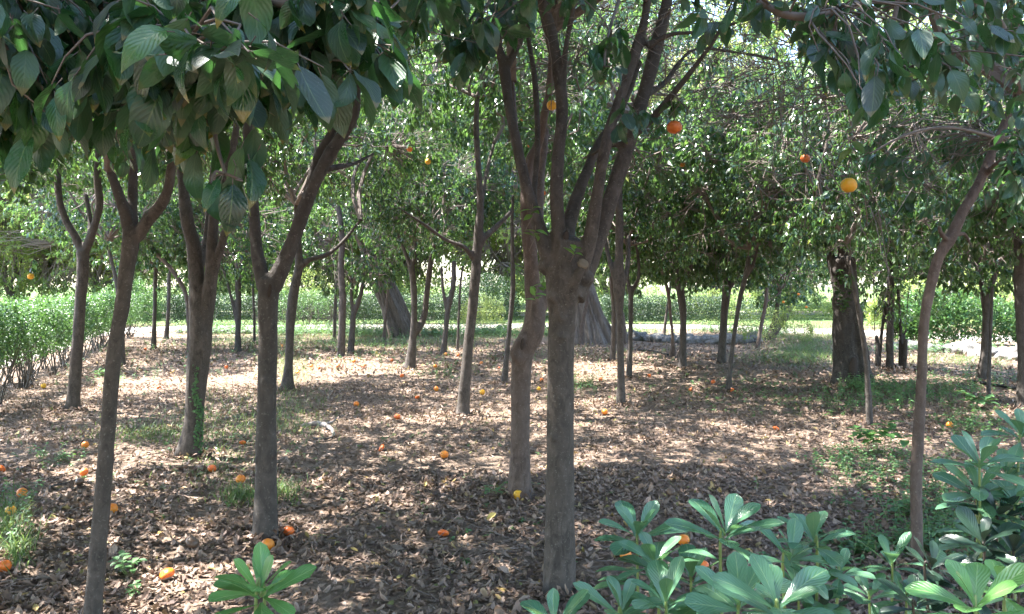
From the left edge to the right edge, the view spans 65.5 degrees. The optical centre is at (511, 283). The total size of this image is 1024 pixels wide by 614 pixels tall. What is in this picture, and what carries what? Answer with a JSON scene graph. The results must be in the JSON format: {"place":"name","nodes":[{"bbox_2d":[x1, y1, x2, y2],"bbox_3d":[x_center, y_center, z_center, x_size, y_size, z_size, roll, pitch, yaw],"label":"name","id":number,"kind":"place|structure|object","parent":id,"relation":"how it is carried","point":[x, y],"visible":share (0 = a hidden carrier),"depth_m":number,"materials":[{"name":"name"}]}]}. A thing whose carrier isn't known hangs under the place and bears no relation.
{"place":"outdoors","nodes":[
{"label":"outdoors","id":0,"kind":"place"},
{"bbox_2d":[0,326,1009,579],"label":"grass","id":1,"kind":"structure","parent":0,"point":[14,548],"depth_m":8.41,"materials":[{"name":"green plant"}]},
{"bbox_2d":[2,324,1013,366],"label":"path","id":2,"kind":"structure","parent":0,"point":[871,333],"depth_m":26.62,"materials":[{"name":"grey concrete"}]},
{"bbox_2d":[0,287,1023,613],"bbox_3d":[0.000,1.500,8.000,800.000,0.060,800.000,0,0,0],"label":"ground","id":3,"kind":"structure","parent":0,"point":[444,467],"depth_m":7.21,"materials":[{"name":"brown plant"}]},
{"bbox_2d":[0,560,11,571],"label":"orange","id":4,"kind":"object","parent":3,"relation":"on","point":[8,564],"visible":0.96,"depth_m":4.06,"materials":[{"name":"orange food"}]},
{"bbox_2d":[0,142,77,206],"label":"orange tree","id":5,"kind":"object","parent":3,"relation":"on","point":[31,177],"visible":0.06,"depth_m":5.88,"materials":[{"name":"green plant"}]},
{"bbox_2d":[0,172,98,303],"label":"broad tree","id":6,"kind":"object","parent":3,"relation":"on","point":[7,284],"visible":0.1,"depth_m":36.46,"materials":[{"name":"green plant"}]},
{"bbox_2d":[0,284,152,403],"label":"hedge","id":7,"kind":"object","parent":3,"relation":"on","point":[33,328],"visible":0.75,"depth_m":11.81,"materials":[{"name":"green plant"}]},
{"bbox_2d":[0,146,197,365],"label":"orange tree","id":8,"kind":"object","parent":3,"relation":"on","point":[110,237],"visible":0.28,"depth_m":14.58,"materials":[{"name":"green plant"}]},
{"bbox_2d":[0,161,205,298],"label":"broad tree","id":9,"kind":"object","parent":3,"relation":"on","point":[96,280],"visible":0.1,"depth_m":35.99,"materials":[{"name":"green plant"}]},
{"bbox_2d":[47,244,180,292],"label":"broad tree","id":10,"kind":"object","parent":3,"relation":"on","point":[113,282],"visible":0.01,"depth_m":53.17,"materials":[{"name":"green plant"}]},
{"bbox_2d":[109,550,146,575],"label":"seedling","id":11,"kind":"object","parent":3,"relation":"on","point":[122,553],"visible":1,"depth_m":4.06,"materials":[{"name":"green plant"}]},
{"bbox_2d":[51,160,208,352],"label":"orange tree","id":12,"kind":"object","parent":3,"relation":"on","point":[173,271],"visible":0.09,"depth_m":17.20,"materials":[{"name":"green plant"}]},
{"bbox_2d":[98,276,166,325],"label":"bush","id":13,"kind":"object","parent":3,"relation":"on","point":[145,318],"visible":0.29,"depth_m":28.21,"materials":[{"name":"green plant"}]},
{"bbox_2d":[124,580,142,595],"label":"seedling","id":14,"kind":"object","parent":3,"relation":"on","point":[138,585],"visible":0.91,"depth_m":3.82,"materials":[{"name":"green plant"}]},
{"bbox_2d":[0,117,271,411],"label":"orange tree","id":15,"kind":"object","parent":3,"relation":"on","point":[57,180],"visible":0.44,"depth_m":9.38,"materials":[{"name":"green plant"}]},
{"bbox_2d":[68,178,228,348],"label":"orange tree","id":16,"kind":"object","parent":3,"relation":"on","point":[149,264],"visible":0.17,"depth_m":18.16,"materials":[{"name":"green plant"}]},
{"bbox_2d":[89,161,220,338],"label":"orange tree","id":17,"kind":"object","parent":3,"relation":"on","point":[166,330],"visible":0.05,"depth_m":21.77,"materials":[{"name":"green plant"}]},
{"bbox_2d":[159,568,174,579],"bbox_3d":[-1.737,1.459,4.010,0.074,0.051,0.074,-15,4,-17],"label":"orange","id":18,"kind":"object","parent":3,"relation":"on","point":[167,573],"visible":1,"depth_m":3.99,"materials":[{"name":"orange food"}]},
{"bbox_2d":[185,536,198,548],"bbox_3d":[-1.797,1.453,4.480,0.076,0.056,0.075,38,13,31],"label":"orange","id":19,"kind":"object","parent":3,"relation":"on","point":[192,542],"visible":0.98,"depth_m":4.46,"materials":[{"name":"food"}]},
{"bbox_2d":[91,130,312,309],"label":"broad tree","id":20,"kind":"object","parent":3,"relation":"on","point":[177,262],"depth_m":38.22,"materials":[{"name":"green plant"}]},
{"bbox_2d":[131,264,310,317],"bbox_3d":[-13.822,0.348,35.578,9.913,2.420,3.804,0,0,18],"label":"bush","id":21,"kind":"object","parent":3,"relation":"on","point":[163,292],"visible":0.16,"depth_m":35.45,"materials":[{"name":"green plant"}]},
{"bbox_2d":[152,169,320,351],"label":"orange tree","id":22,"kind":"object","parent":3,"relation":"on","point":[273,248],"visible":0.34,"depth_m":17.28,"materials":[{"name":"green plant"}]},
{"bbox_2d":[197,182,308,342],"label":"orange tree","id":23,"kind":"object","parent":3,"relation":"on","point":[253,293],"visible":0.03,"depth_m":20.15,"materials":[{"name":"green plant"}]},
{"bbox_2d":[0,0,507,613],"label":"orange tree","id":24,"kind":"object","parent":3,"relation":"on","point":[176,78],"visible":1,"depth_m":1.41,"materials":[{"name":"green plant"}]},
{"bbox_2d":[208,542,316,613],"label":"evergreen shrub","id":25,"kind":"object","parent":3,"relation":"on","point":[262,563],"visible":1,"depth_m":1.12,"materials":[{"name":"green plant"}]},
{"bbox_2d":[251,288,346,326],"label":"bush","id":26,"kind":"object","parent":3,"relation":"on","point":[324,307],"visible":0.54,"depth_m":27.42,"materials":[{"name":"green plant"}]},
{"bbox_2d":[173,15,441,459],"bbox_3d":[-2.774,-1.104,7.255,4.636,5.432,4.437,0,0,0],"label":"orange tree","id":27,"kind":"object","parent":3,"relation":"on","point":[207,253],"visible":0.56,"depth_m":6.92,"materials":[{"name":"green plant"}]},
{"bbox_2d":[257,267,357,316],"bbox_3d":[-8.562,0.350,33.525,4.216,2.232,2.420,0,0,0],"label":"bush","id":28,"kind":"object","parent":3,"relation":"on","point":[314,274],"visible":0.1,"depth_m":33.06,"materials":[{"name":"green plant"}]},
{"bbox_2d":[243,81,373,543],"bbox_3d":[-1.492,-1.650,5.034,4.617,6.489,4.264,0,0,0],"label":"orange tree","id":29,"kind":"object","parent":3,"relation":"on","point":[269,285],"visible":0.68,"depth_m":4.66,"materials":[{"name":"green plant"}]},
{"bbox_2d":[161,58,461,391],"bbox_3d":[-3.056,-1.108,11.789,4.701,5.432,4.644,0,0,0],"label":"orange tree","id":30,"kind":"object","parent":3,"relation":"on","point":[288,167],"visible":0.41,"depth_m":11.40,"materials":[{"name":"green plant"}]},
{"bbox_2d":[236,131,401,313],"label":"broad tree","id":31,"kind":"object","parent":3,"relation":"on","point":[318,275],"visible":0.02,"depth_m":37.71,"materials":[{"name":"green plant"}]},
{"bbox_2d":[162,289,482,323],"bbox_3d":[-6.939,0.835,29.768,12.089,1.414,1.772,0,0,-3],"label":"hedge","id":32,"kind":"object","parent":3,"relation":"on","point":[177,310],"visible":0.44,"depth_m":29.51,"materials":[{"name":"green plant"}]},
{"bbox_2d":[273,126,404,339],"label":"orange tree","id":33,"kind":"object","parent":3,"relation":"on","point":[309,153],"visible":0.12,"depth_m":21.14,"materials":[{"name":"green plant"}]},
{"bbox_2d":[272,99,410,356],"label":"orange tree","id":34,"kind":"object","parent":3,"relation":"on","point":[342,316],"visible":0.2,"depth_m":16.38,"materials":[{"name":"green plant"}]},
{"bbox_2d":[239,28,453,337],"bbox_3d":[-4.839,-4.528,22.936,7.747,12.216,7.778,0,0,0],"label":"old tree","id":35,"kind":"object","parent":3,"relation":"on","point":[398,316],"visible":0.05,"depth_m":22.45,"materials":[{"name":"brown plant"}]},
{"bbox_2d":[301,189,409,352],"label":"orange tree","id":36,"kind":"object","parent":3,"relation":"on","point":[356,275],"visible":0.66,"depth_m":17.38,"materials":[{"name":"green plant"}]},
{"bbox_2d":[323,45,459,287],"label":"broad tree","id":37,"kind":"object","parent":3,"relation":"on","point":[438,264],"depth_m":55.61,"materials":[{"name":"green plant"}]},
{"bbox_2d":[371,169,415,341],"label":"orange tree","id":38,"kind":"object","parent":3,"relation":"on","point":[384,323],"visible":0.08,"depth_m":20.62,"materials":[{"name":"green plant"}]},
{"bbox_2d":[291,44,515,314],"bbox_3d":[-5.250,-5.391,38.793,12.022,14.181,11.675,0,0,0],"label":"broad tree","id":39,"kind":"object","parent":3,"relation":"on","point":[418,272],"visible":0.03,"depth_m":37.58,"materials":[{"name":"green plant"}]},
{"bbox_2d":[333,118,487,369],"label":"orange tree","id":40,"kind":"object","parent":3,"relation":"on","point":[387,216],"visible":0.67,"depth_m":13.72,"materials":[{"name":"green plant"}]},
{"bbox_2d":[369,90,525,354],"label":"orange tree","id":41,"kind":"object","parent":3,"relation":"on","point":[448,300],"visible":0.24,"depth_m":16.87,"materials":[{"name":"green plant"}]},
{"bbox_2d":[400,131,519,350],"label":"orange tree","id":42,"kind":"object","parent":3,"relation":"on","point":[502,212],"visible":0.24,"depth_m":17.32,"materials":[{"name":"green plant"}]},
{"bbox_2d":[456,289,505,326],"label":"bush","id":43,"kind":"object","parent":3,"relation":"on","point":[486,306],"visible":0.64,"depth_m":24.98,"materials":[{"name":"green plant"}]},
{"bbox_2d":[450,272,520,319],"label":"bush","id":44,"kind":"object","parent":3,"relation":"on","point":[516,305],"visible":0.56,"depth_m":31.40,"materials":[{"name":"green plant"}]},
{"bbox_2d":[349,273,626,317],"bbox_3d":[-1.001,0.525,34.511,12.252,2.087,2.952,0,0,0],"label":"bush","id":45,"kind":"object","parent":3,"relation":"on","point":[519,284],"visible":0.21,"depth_m":34.33,"materials":[{"name":"green plant"}]},
{"bbox_2d":[381,0,600,416],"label":"orange tree","id":46,"kind":"object","parent":3,"relation":"on","point":[480,88],"visible":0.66,"depth_m":8.97,"materials":[{"name":"green plant"}]},
{"bbox_2d":[481,482,507,496],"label":"seedling","id":47,"kind":"object","parent":3,"relation":"on","point":[489,489],"visible":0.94,"depth_m":5.65,"materials":[{"name":"green plant"}]},
{"bbox_2d":[413,140,589,315],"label":"broad tree","id":48,"kind":"object","parent":3,"relation":"on","point":[502,263],"visible":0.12,"depth_m":36.05,"materials":[{"name":"green plant"}]},
{"bbox_2d":[412,1,605,384],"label":"orange tree","id":49,"kind":"object","parent":3,"relation":"on","point":[484,149],"visible":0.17,"depth_m":11.82,"materials":[{"name":"green plant"}]},
{"bbox_2d":[0,318,1023,574],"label":"weeds","id":50,"kind":"object","parent":3,"relation":"on","point":[364,330],"visible":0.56,"depth_m":9.31,"materials":[{"name":"green plant"}]},
{"bbox_2d":[426,52,610,305],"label":"broad tree","id":51,"kind":"object","parent":3,"relation":"on","point":[517,246],"depth_m":53.22,"materials":[{"name":"green plant"}]},
{"bbox_2d":[505,0,601,499],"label":"orange tree","id":52,"kind":"object","parent":3,"relation":"on","point":[527,342],"visible":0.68,"depth_m":5.66,"materials":[{"name":"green plant"}]},
{"bbox_2d":[520,588,589,613],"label":"evergreen shrub","id":53,"kind":"object","parent":3,"relation":"on","point":[577,602],"visible":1,"depth_m":1.22,"materials":[{"name":"green plant"}]},
{"bbox_2d":[517,124,594,344],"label":"orange tree","id":54,"kind":"object","parent":3,"relation":"on","point":[581,336],"visible":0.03,"depth_m":19.57,"materials":[{"name":"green plant"}]},
{"bbox_2d":[420,0,697,344],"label":"old tree","id":55,"kind":"object","parent":3,"relation":"on","point":[597,327],"visible":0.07,"depth_m":19.97,"materials":[{"name":"green plant"}]},
{"bbox_2d":[506,64,676,301],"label":"broad tree","id":56,"kind":"object","parent":3,"relation":"on","point":[603,285],"visible":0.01,"depth_m":39.50,"materials":[{"name":"green plant"}]},
{"bbox_2d":[544,90,664,360],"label":"orange tree","id":57,"kind":"object","parent":3,"relation":"on","point":[613,339],"visible":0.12,"depth_m":15.41,"materials":[{"name":"green plant"}]},
{"bbox_2d":[594,258,663,317],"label":"bush","id":58,"kind":"object","parent":3,"relation":"on","point":[657,288],"visible":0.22,"depth_m":32.38,"materials":[{"name":"green plant"}]},
{"bbox_2d":[464,0,798,405],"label":"orange tree","id":59,"kind":"object","parent":3,"relation":"on","point":[600,107],"visible":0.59,"depth_m":9.79,"materials":[{"name":"green plant"}]},
{"bbox_2d":[544,101,722,377],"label":"orange tree","id":60,"kind":"object","parent":3,"relation":"on","point":[637,206],"visible":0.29,"depth_m":12.54,"materials":[{"name":"green plant"}]},
{"bbox_2d":[633,331,646,340],"bbox_3d":[3.327,1.383,21.150,0.560,0.339,0.493,-18,12,5],"label":"stone","id":61,"kind":"object","parent":3,"relation":"on","point":[636,335],"visible":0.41,"depth_m":20.99,"materials":[{"name":"stone"}]},
{"bbox_2d":[573,500,707,613],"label":"evergreen shrub","id":62,"kind":"object","parent":3,"relation":"on","point":[664,578],"visible":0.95,"depth_m":1.38,"materials":[{"name":"green plant"}]},
{"bbox_2d":[646,333,664,341],"bbox_3d":[3.747,1.398,20.737,0.525,0.263,0.685,3,-2,-8],"label":"stone","id":63,"kind":"object","parent":3,"relation":"on","point":[657,337],"visible":0.64,"depth_m":20.53,"materials":[{"name":"grey stone"}]},
{"bbox_2d":[590,183,730,357],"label":"orange tree","id":64,"kind":"object","parent":3,"relation":"on","point":[689,285],"visible":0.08,"depth_m":16.07,"materials":[{"name":"green plant"}]},
{"bbox_2d":[600,293,732,324],"bbox_3d":[5.675,0.877,29.797,5.321,1.320,1.827,0,0,9],"label":"hedge","id":65,"kind":"object","parent":3,"relation":"on","point":[657,308],"visible":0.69,"depth_m":29.56,"materials":[{"name":"green plant"}]},
{"bbox_2d":[662,255,670,334],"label":"orange tree","id":66,"kind":"object","parent":3,"relation":"on","point":[664,325],"visible":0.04,"depth_m":23.31,"materials":[{"name":"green plant"}]},
{"bbox_2d":[624,37,720,291],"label":"broad tree","id":67,"kind":"object","parent":3,"relation":"on","point":[671,51],"visible":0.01,"depth_m":54.95,"materials":[{"name":"green plant"}]},
{"bbox_2d":[580,114,785,369],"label":"orange tree","id":68,"kind":"object","parent":3,"relation":"on","point":[680,278],"visible":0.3,"depth_m":13.84,"materials":[{"name":"green plant"}]},
{"bbox_2d":[442,0,948,599],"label":"orange tree","id":69,"kind":"object","parent":3,"relation":"on","point":[568,262],"visible":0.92,"depth_m":3.87,"materials":[{"name":"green plant"}]},
{"bbox_2d":[704,334,718,343],"bbox_3d":[5.064,1.390,19.933,0.508,0.289,0.657,6,-1,-44],"label":"stone","id":70,"kind":"object","parent":3,"relation":"on","point":[713,339],"visible":0.42,"depth_m":19.77,"materials":[{"name":"stone"}]},
{"bbox_2d":[634,167,813,362],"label":"orange tree","id":71,"kind":"object","parent":3,"relation":"on","point":[728,285],"visible":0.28,"depth_m":14.63,"materials":[{"name":"green plant"}]},
{"bbox_2d":[649,39,812,312],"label":"broad tree","id":72,"kind":"object","parent":3,"relation":"on","point":[676,99],"visible":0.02,"depth_m":37.21,"materials":[{"name":"green plant"}]},
{"bbox_2d":[649,493,834,613],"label":"evergreen shrub","id":73,"kind":"object","parent":3,"relation":"on","point":[739,581],"visible":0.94,"depth_m":1.21,"materials":[{"name":"green plant"}]},
{"bbox_2d":[634,80,860,392],"bbox_3d":[3.292,-0.635,11.121,3.164,4.449,3.238,0,0,0],"label":"orange tree","id":74,"kind":"object","parent":3,"relation":"on","point":[772,248],"visible":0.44,"depth_m":10.71,"materials":[{"name":"green plant"}]},
{"bbox_2d":[664,288,832,318],"bbox_3d":[10.234,0.781,33.550,7.802,1.500,2.679,0,0,0],"label":"bush","id":75,"kind":"object","parent":3,"relation":"on","point":[828,305],"visible":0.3,"depth_m":33.42,"materials":[{"name":"green plant"}]},
{"bbox_2d":[734,295,781,323],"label":"bush","id":76,"kind":"object","parent":3,"relation":"on","point":[748,313],"visible":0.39,"depth_m":28.80,"materials":[{"name":"green plant"}]},
{"bbox_2d":[726,161,815,349],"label":"orange tree","id":77,"kind":"object","parent":3,"relation":"on","point":[758,340],"visible":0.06,"depth_m":18.20,"materials":[{"name":"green plant"}]},
{"bbox_2d":[730,303,814,340],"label":"bush","id":78,"kind":"object","parent":3,"relation":"on","point":[783,312],"visible":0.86,"depth_m":20.25,"materials":[{"name":"green plant"}]},
{"bbox_2d":[711,249,852,339],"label":"orange tree","id":79,"kind":"object","parent":3,"relation":"on","point":[774,289],"visible":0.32,"depth_m":20.97,"materials":[{"name":"green plant"}]},
{"bbox_2d":[667,0,914,295],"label":"broad tree","id":80,"kind":"object","parent":3,"relation":"on","point":[779,36],"visible":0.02,"depth_m":53.35,"materials":[{"name":"green plant"}]},
{"bbox_2d":[670,57,931,386],"bbox_3d":[4.188,-0.735,11.415,4.052,4.849,3.442,0,0,0],"label":"tree","id":81,"kind":"object","parent":3,"relation":"on","point":[847,355],"visible":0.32,"depth_m":11.67,"materials":[{"name":"green plant"}]},
{"bbox_2d":[739,70,862,311],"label":"broad tree","id":82,"kind":"object","parent":3,"relation":"on","point":[792,286],"visible":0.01,"depth_m":41.03,"materials":[{"name":"green plant"}]},
{"bbox_2d":[748,511,875,613],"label":"evergreen shrub","id":83,"kind":"object","parent":3,"relation":"on","point":[809,525],"visible":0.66,"depth_m":1.48,"materials":[{"name":"green plant"}]},
{"bbox_2d":[625,0,1023,562],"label":"orange tree","id":84,"kind":"object","parent":3,"relation":"on","point":[869,75],"visible":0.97,"depth_m":2.50,"materials":[{"name":"green plant"}]},
{"bbox_2d":[725,25,988,426],"bbox_3d":[3.617,-0.546,8.453,2.648,4.273,2.629,0,0,0],"label":"orange tree","id":85,"kind":"object","parent":3,"relation":"on","point":[806,221],"visible":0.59,"depth_m":8.27,"materials":[{"name":"green plant"}]},
{"bbox_2d":[845,420,911,453],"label":"seedling","id":86,"kind":"object","parent":3,"relation":"on","point":[870,434],"visible":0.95,"depth_m":6.94,"materials":[{"name":"green plant"}]},
{"bbox_2d":[843,531,926,613],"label":"evergreen shrub","id":87,"kind":"object","parent":3,"relation":"on","point":[891,557],"visible":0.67,"depth_m":1.70,"materials":[{"name":"green plant"}]},
{"bbox_2d":[794,4,983,302],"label":"broad tree","id":88,"kind":"object","parent":3,"relation":"on","point":[926,18],"depth_m":54.30,"materials":[{"name":"green plant"}]},
{"bbox_2d":[807,120,987,370],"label":"orange tree","id":89,"kind":"object","parent":3,"relation":"on","point":[889,307],"visible":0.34,"depth_m":13.87,"materials":[{"name":"green plant"}]},
{"bbox_2d":[787,488,1023,613],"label":"evergreen shrub","id":90,"kind":"object","parent":3,"relation":"on","point":[983,529],"visible":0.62,"depth_m":1.58,"materials":[{"name":"green plant"}]},
{"bbox_2d":[887,499,925,514],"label":"seedling","id":91,"kind":"object","parent":3,"relation":"on","point":[894,500],"visible":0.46,"depth_m":5.13,"materials":[{"name":"green plant"}]},
{"bbox_2d":[837,106,995,302],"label":"broad tree","id":92,"kind":"object","parent":3,"relation":"on","point":[904,276],"visible":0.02,"depth_m":39.36,"materials":[{"name":"green plant"}]},
{"bbox_2d":[834,3,1023,400],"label":"orange tree","id":93,"kind":"object","parent":3,"relation":"on","point":[988,85],"visible":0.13,"depth_m":10.01,"materials":[{"name":"green plant"}]},
{"bbox_2d":[863,265,1013,326],"bbox_3d":[16.468,0.401,25.861,9.408,2.259,2.863,0,0,16],"label":"bush","id":94,"kind":"object","parent":3,"relation":"on","point":[870,305],"visible":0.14,"depth_m":26.67,"materials":[{"name":"green plant"}]},
{"bbox_2d":[862,123,1023,381],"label":"orange tree","id":95,"kind":"object","parent":3,"relation":"on","point":[975,276],"visible":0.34,"depth_m":12.29,"materials":[{"name":"green plant"}]},
{"bbox_2d":[876,43,1023,408],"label":"orange tree","id":96,"kind":"object","parent":3,"relation":"on","point":[1016,258],"visible":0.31,"depth_m":9.30,"materials":[{"name":"green plant"}]},
{"bbox_2d":[942,341,959,353],"bbox_3d":[9.571,1.385,17.064,0.568,0.327,0.738,3,8,-14],"label":"stone","id":97,"kind":"object","parent":3,"relation":"on","point":[953,348],"visible":0.34,"depth_m":16.98,"materials":[{"name":"white stone"}]},
{"bbox_2d":[893,287,1016,343],"bbox_3d":[10.871,0.715,19.378,3.398,1.573,2.106,0,0,0],"label":"bush","id":98,"kind":"object","parent":3,"relation":"on","point":[1003,324],"visible":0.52,"depth_m":18.82,"materials":[{"name":"green plant"}]},
{"bbox_2d":[914,90,1013,313],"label":"broad tree","id":99,"kind":"object","parent":3,"relation":"on","point":[996,242],"visible":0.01,"depth_m":40.13,"materials":[{"name":"green plant"}]},
{"bbox_2d":[905,559,1023,613],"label":"evergreen shrub","id":100,"kind":"object","parent":3,"relation":"on","point":[972,579],"visible":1,"depth_m":1.12,"materials":[{"name":"green plant"}]},
{"bbox_2d":[959,343,980,354],"bbox_3d":[9.697,1.388,16.674,0.702,0.337,0.528,-10,-9,38],"label":"stone","id":101,"kind":"object","parent":3,"relation":"on","point":[967,347],"visible":0.29,"depth_m":16.62,"materials":[{"name":"white stone"}]},
{"bbox_2d":[929,408,1023,613],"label":"evergreen shrub","id":102,"kind":"object","parent":3,"relation":"on","point":[1005,458],"visible":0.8,"depth_m":1.74,"materials":[{"name":"green plant"}]},
{"bbox_2d":[955,390,999,408],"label":"seedling","id":103,"kind":"object","parent":3,"relation":"on","point":[970,396],"visible":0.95,"depth_m":9.52,"materials":[{"name":"green plant"}]},
{"bbox_2d":[992,347,1013,359],"bbox_3d":[9.879,1.389,15.811,0.610,0.297,0.562,-4,9,-27],"label":"stone","id":104,"kind":"object","parent":3,"relation":"on","point":[997,355],"visible":0.3,"depth_m":15.72,"materials":[{"name":"white stone"}]},
{"bbox_2d":[1006,345,1017,360],"bbox_3d":[10.020,1.373,15.618,0.790,0.370,0.617,14,-8,-38],"label":"stone","id":105,"kind":"object","parent":3,"relation":"on","point":[1012,353],"visible":0.31,"depth_m":15.53,"materials":[{"name":"stone"}]},
{"bbox_2d":[0,374,1023,611],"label":"fallen twigs","id":106,"kind":"object","parent":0,"point":[446,488],"depth_m":6.25,"materials":[{"name":"brown wood"}]},
{"bbox_2d":[15,0,1023,286],"label":"sky","id":107,"kind":"structure","parent":0,"point":[458,272],"materials":[{"name":"white"}]},
{"bbox_2d":[146,310,979,315],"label":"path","id":108,"kind":"structure","parent":0,"point":[865,312],"depth_m":40.13,"materials":[{"name":"grey concrete"}]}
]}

